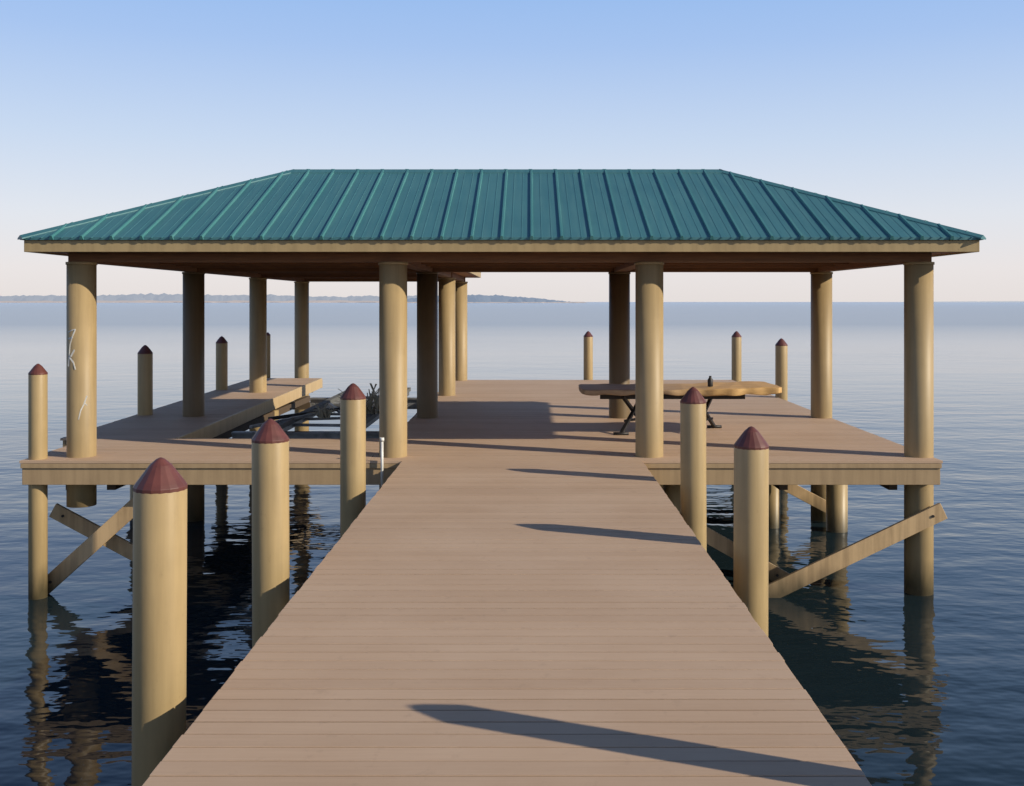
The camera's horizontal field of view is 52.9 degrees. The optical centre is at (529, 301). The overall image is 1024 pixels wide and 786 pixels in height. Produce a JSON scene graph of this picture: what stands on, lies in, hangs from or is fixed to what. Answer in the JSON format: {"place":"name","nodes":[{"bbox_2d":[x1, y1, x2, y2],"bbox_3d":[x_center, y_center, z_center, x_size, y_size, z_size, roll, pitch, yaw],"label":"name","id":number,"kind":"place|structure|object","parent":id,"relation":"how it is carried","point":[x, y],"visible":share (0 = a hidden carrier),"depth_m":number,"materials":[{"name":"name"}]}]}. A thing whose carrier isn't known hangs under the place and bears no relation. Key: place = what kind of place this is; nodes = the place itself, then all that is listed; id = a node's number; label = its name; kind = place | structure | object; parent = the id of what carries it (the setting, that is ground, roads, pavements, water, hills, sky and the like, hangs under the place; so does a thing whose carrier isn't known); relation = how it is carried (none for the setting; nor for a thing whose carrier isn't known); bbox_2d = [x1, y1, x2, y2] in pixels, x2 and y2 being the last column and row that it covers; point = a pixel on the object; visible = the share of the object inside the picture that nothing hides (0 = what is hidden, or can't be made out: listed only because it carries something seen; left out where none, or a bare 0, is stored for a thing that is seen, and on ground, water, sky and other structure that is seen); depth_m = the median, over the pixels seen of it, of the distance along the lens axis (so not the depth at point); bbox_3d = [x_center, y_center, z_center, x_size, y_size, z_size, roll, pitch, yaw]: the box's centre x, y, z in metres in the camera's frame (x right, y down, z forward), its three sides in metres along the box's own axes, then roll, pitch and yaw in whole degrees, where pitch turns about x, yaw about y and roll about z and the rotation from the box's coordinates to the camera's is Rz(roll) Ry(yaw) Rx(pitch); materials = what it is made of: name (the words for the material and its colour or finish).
{"place":"outdoors","nodes":[
{"label":"outdoors","id":0,"kind":"place"},
{"bbox_2d":[0,300,378,302],"bbox_3d":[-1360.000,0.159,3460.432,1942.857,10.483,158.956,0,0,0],"label":"shore","id":1,"kind":"structure","parent":0,"point":[239,301],"depth_m":3427.68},
{"bbox_2d":[0,293,416,300],"bbox_3d":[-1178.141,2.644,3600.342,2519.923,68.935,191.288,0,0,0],"label":"treeline","id":2,"kind":"object","parent":1,"relation":"on","point":[163,297],"visible":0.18,"depth_m":3537.03,"materials":[{"name":"plant"}]},
{"bbox_2d":[407,302,585,302],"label":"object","id":3,"kind":"structure","parent":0,"point":[517,302],"depth_m":2791.24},
{"bbox_2d":[407,294,569,301],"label":"treeline","id":4,"kind":"object","parent":3,"relation":"on","point":[485,298],"visible":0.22,"depth_m":2839.66,"materials":[{"name":"plant"}]},
{"bbox_2d":[0,302,1023,785],"bbox_3d":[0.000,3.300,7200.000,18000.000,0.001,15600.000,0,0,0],"label":"water","id":5,"kind":"structure","parent":0,"point":[900,686],"depth_m":14.67,"materials":[{"name":"blue liquid"}]},
{"bbox_2d":[28,364,47,599],"bbox_3d":[-5.490,3.020,11.500,0.197,4.660,0.200,0,0,0],"label":"mooring piling","id":6,"kind":"object","parent":5,"relation":"in","point":[37,494],"visible":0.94,"depth_m":11.42,"materials":[{"name":"beige wood"}]},
{"bbox_2d":[130,485,133,520],"bbox_3d":[-5.950,3.785,15.600,0.199,3.130,0.199,0,0,0],"label":"support pile","id":7,"kind":"object","parent":5,"relation":"in","point":[131,491],"depth_m":15.51,"materials":[{"name":"beige wood"}]},
{"bbox_2d":[137,345,152,415],"bbox_3d":[-5.880,3.005,15.750,0.222,4.690,0.224,0,0,0],"label":"mooring piling","id":8,"kind":"object","parent":5,"relation":"in","point":[144,380],"visible":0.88,"depth_m":15.66,"materials":[{"name":"beige wood"}]},
{"bbox_2d":[131,457,187,785],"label":"mooring piling","id":9,"kind":"object","parent":5,"relation":"in","point":[159,628],"visible":1,"depth_m":4.73,"materials":[{"name":"beige wood"}]},
{"bbox_2d":[216,336,227,389],"bbox_3d":[-5.920,3.005,19.800,0.222,4.690,0.224,0,0,0],"label":"mooring piling","id":10,"kind":"object","parent":5,"relation":"in","point":[221,363],"visible":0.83,"depth_m":19.71,"materials":[{"name":"beige wood"}]},
{"bbox_2d":[267,332,270,377],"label":"mooring piling","id":11,"kind":"object","parent":5,"relation":"in","point":[268,355],"visible":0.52,"depth_m":22.95,"materials":[{"name":"beige wood"}]},
{"bbox_2d":[251,419,289,647],"bbox_3d":[-1.745,3.070,6.960,0.248,4.560,0.250,0,0,0],"label":"mooring piling","id":12,"kind":"object","parent":5,"relation":"in","point":[270,530],"visible":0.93,"depth_m":6.86,"materials":[{"name":"beige wood"}]},
{"bbox_2d":[272,409,278,419],"bbox_3d":[-4.800,3.685,19.200,0.239,3.330,0.239,0,0,0],"label":"support pile","id":13,"kind":"object","parent":5,"relation":"in","point":[276,412],"visible":0.16,"depth_m":19.14,"materials":[{"name":"beige wood"}]},
{"bbox_2d":[340,383,365,537],"bbox_3d":[-1.744,3.077,10.170,0.252,4.546,0.254,0,0,0],"label":"mooring piling","id":14,"kind":"object","parent":5,"relation":"in","point":[352,451],"visible":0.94,"depth_m":10.06,"materials":[{"name":"beige wood"}]},
{"bbox_2d":[17,169,985,595],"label":"roofed pavilion","id":15,"kind":"structure","parent":5,"relation":"in","point":[437,235],"depth_m":11.70,"materials":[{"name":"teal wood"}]},
{"bbox_2d":[48,498,132,593],"bbox_3d":[-4.825,2.640,11.620,1.460,1.342,0.065,0,0,0],"label":"cross brace","id":16,"kind":"object","parent":15,"relation":"attached to","point":[90,546],"visible":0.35,"depth_m":11.60,"materials":[{"name":"brown wood"}]},
{"bbox_2d":[707,527,789,580],"bbox_3d":[2.225,2.810,11.998,1.630,1.024,0.065,0,0,0],"label":"cross brace","id":17,"kind":"object","parent":15,"relation":"attached to","point":[720,542],"visible":0.27,"depth_m":11.98,"materials":[{"name":"brown wood"}]},
{"bbox_2d":[768,503,946,597],"bbox_3d":[3.485,2.870,11.498,2.348,1.248,0.065,0,0,0],"label":"cross brace","id":18,"kind":"object","parent":15,"relation":"attached to","point":[844,557],"visible":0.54,"depth_m":11.48,"materials":[{"name":"brown wood"}]},
{"bbox_2d":[584,331,592,379],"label":"mooring piling","id":19,"kind":"object","parent":5,"relation":"in","point":[588,355],"visible":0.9,"depth_m":23.13,"materials":[{"name":"beige wood"}]},
{"bbox_2d":[663,485,680,514],"bbox_3d":[1.660,3.685,11.850,0.239,3.330,0.239,0,0,0],"label":"support pile","id":20,"kind":"object","parent":5,"relation":"in","point":[672,492],"depth_m":11.74,"materials":[{"name":"beige wood"}]},
{"bbox_2d":[680,387,706,551],"bbox_3d":[1.599,3.090,10.030,0.252,4.520,0.254,0,0,0],"label":"mooring piling","id":21,"kind":"object","parent":5,"relation":"in","point":[693,458],"visible":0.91,"depth_m":9.92,"materials":[{"name":"beige wood"}]},
{"bbox_2d":[731,331,741,381],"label":"mooring piling","id":22,"kind":"object","parent":5,"relation":"in","point":[736,336],"visible":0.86,"depth_m":23.11,"materials":[{"name":"beige wood"}]},
{"bbox_2d":[733,426,768,636],"bbox_3d":[1.586,3.123,7.400,0.248,4.455,0.250,0,0,0],"label":"mooring piling","id":23,"kind":"object","parent":5,"relation":"in","point":[751,524],"visible":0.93,"depth_m":7.29,"materials":[{"name":"beige wood"}]},
{"bbox_2d":[769,485,779,528],"bbox_3d":[3.550,3.685,15.100,0.239,3.330,0.239,0,0,0],"label":"support pile","id":24,"kind":"object","parent":5,"relation":"in","point":[774,507],"depth_m":14.99,"materials":[{"name":"beige wood"}]},
{"bbox_2d":[783,485,825,512],"bbox_3d":[3.850,2.750,15.297,1.576,0.946,0.065,0,0,0],"label":"cross brace","id":25,"kind":"object","parent":24,"relation":"attached to","point":[808,497],"visible":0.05,"depth_m":15.28,"materials":[{"name":"brown wood"}]},
{"bbox_2d":[775,338,787,400],"bbox_3d":[4.620,3.010,18.900,0.222,4.680,0.224,0,0,0],"label":"mooring piling","id":26,"kind":"object","parent":5,"relation":"in","point":[781,362],"visible":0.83,"depth_m":18.81,"materials":[{"name":"beige wood"}]},
{"bbox_2d":[826,485,847,532],"bbox_3d":[4.430,3.685,14.850,0.299,3.330,0.299,0,0,0],"label":"support pile","id":27,"kind":"object","parent":5,"relation":"in","point":[836,508],"depth_m":14.72,"materials":[{"name":"beige wood"}]},
{"bbox_2d":[19,378,942,489],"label":"dock platform","id":28,"kind":"structure","parent":27,"relation":"on","point":[521,420],"depth_m":12.90,"materials":[{"name":"brown wood"}]},
{"bbox_2d":[231,387,416,437],"bbox_3d":[-3.100,1.877,17.496,2.400,0.445,6.608,0,0,0],"label":"lift","id":29,"kind":"object","parent":28,"relation":"attached to","point":[286,422],"visible":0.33,"depth_m":15.40,"materials":[{"name":"metal"}]},
{"bbox_2d":[306,403,338,418],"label":"dry fronds","id":30,"kind":"object","parent":29,"relation":"on","point":[323,412],"visible":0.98,"depth_m":15.25,"materials":[{"name":"grey plant"}]},
{"bbox_2d":[337,383,378,413],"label":"dry fronds","id":31,"kind":"object","parent":29,"relation":"on","point":[374,396],"visible":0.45,"depth_m":15.89,"materials":[{"name":"plant"}]},
{"bbox_2d":[380,437,383,486],"bbox_3d":[-1.620,1.760,11.300,0.047,0.540,0.048,0,0,0],"label":"pipe","id":32,"kind":"object","parent":28,"relation":"attached to","point":[381,439],"visible":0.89,"depth_m":11.29,"materials":[{"name":"white plastic"}]},
{"bbox_2d":[142,461,871,785],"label":"dock walkway","id":33,"kind":"structure","parent":28,"relation":"attached to","point":[514,623],"depth_m":5.00,"materials":[{"name":"brown wood"}]},
{"bbox_2d":[579,381,781,434],"bbox_3d":[1.992,1.431,13.924,2.645,0.637,1.103,0,0,0],"label":"outdoor table","id":34,"kind":"object","parent":28,"relation":"on","point":[716,390],"visible":0.81,"depth_m":13.68,"materials":[{"name":"brown wood"}]},
{"bbox_2d":[708,376,712,386],"bbox_3d":[2.420,1.063,13.800,0.071,0.140,0.072,0,0,0],"label":"bottle","id":35,"kind":"object","parent":34,"relation":"on","point":[710,381],"visible":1,"depth_m":13.77,"materials":[{"name":"glass"}]},
{"bbox_2d":[934,301,1023,301],"bbox_3d":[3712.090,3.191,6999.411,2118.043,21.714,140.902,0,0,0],"label":"treeline","id":36,"kind":"object","parent":5,"relation":"on","point":[983,301],"visible":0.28,"depth_m":6962.43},
{"bbox_2d":[0,0,1023,301],"label":"sky","id":37,"kind":"structure","parent":0,"point":[911,108],"materials":[{"name":"blue"}]},
{"bbox_3d":[-4.250,3.685,11.780,0.259,3.330,0.259,0,0,0],"label":"support pile","id":38,"kind":"object","parent":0,"visible":0},
{"bbox_2d":[49,503,132,560],"bbox_3d":[-4.810,2.790,11.928,1.496,0.906,0.065,0,0,0],"label":"cross brace","id":39,"kind":"object","parent":38,"relation":"attached to","point":[85,527],"visible":0.56,"depth_m":11.91,"materials":[{"name":"brown wood"}]}
]}

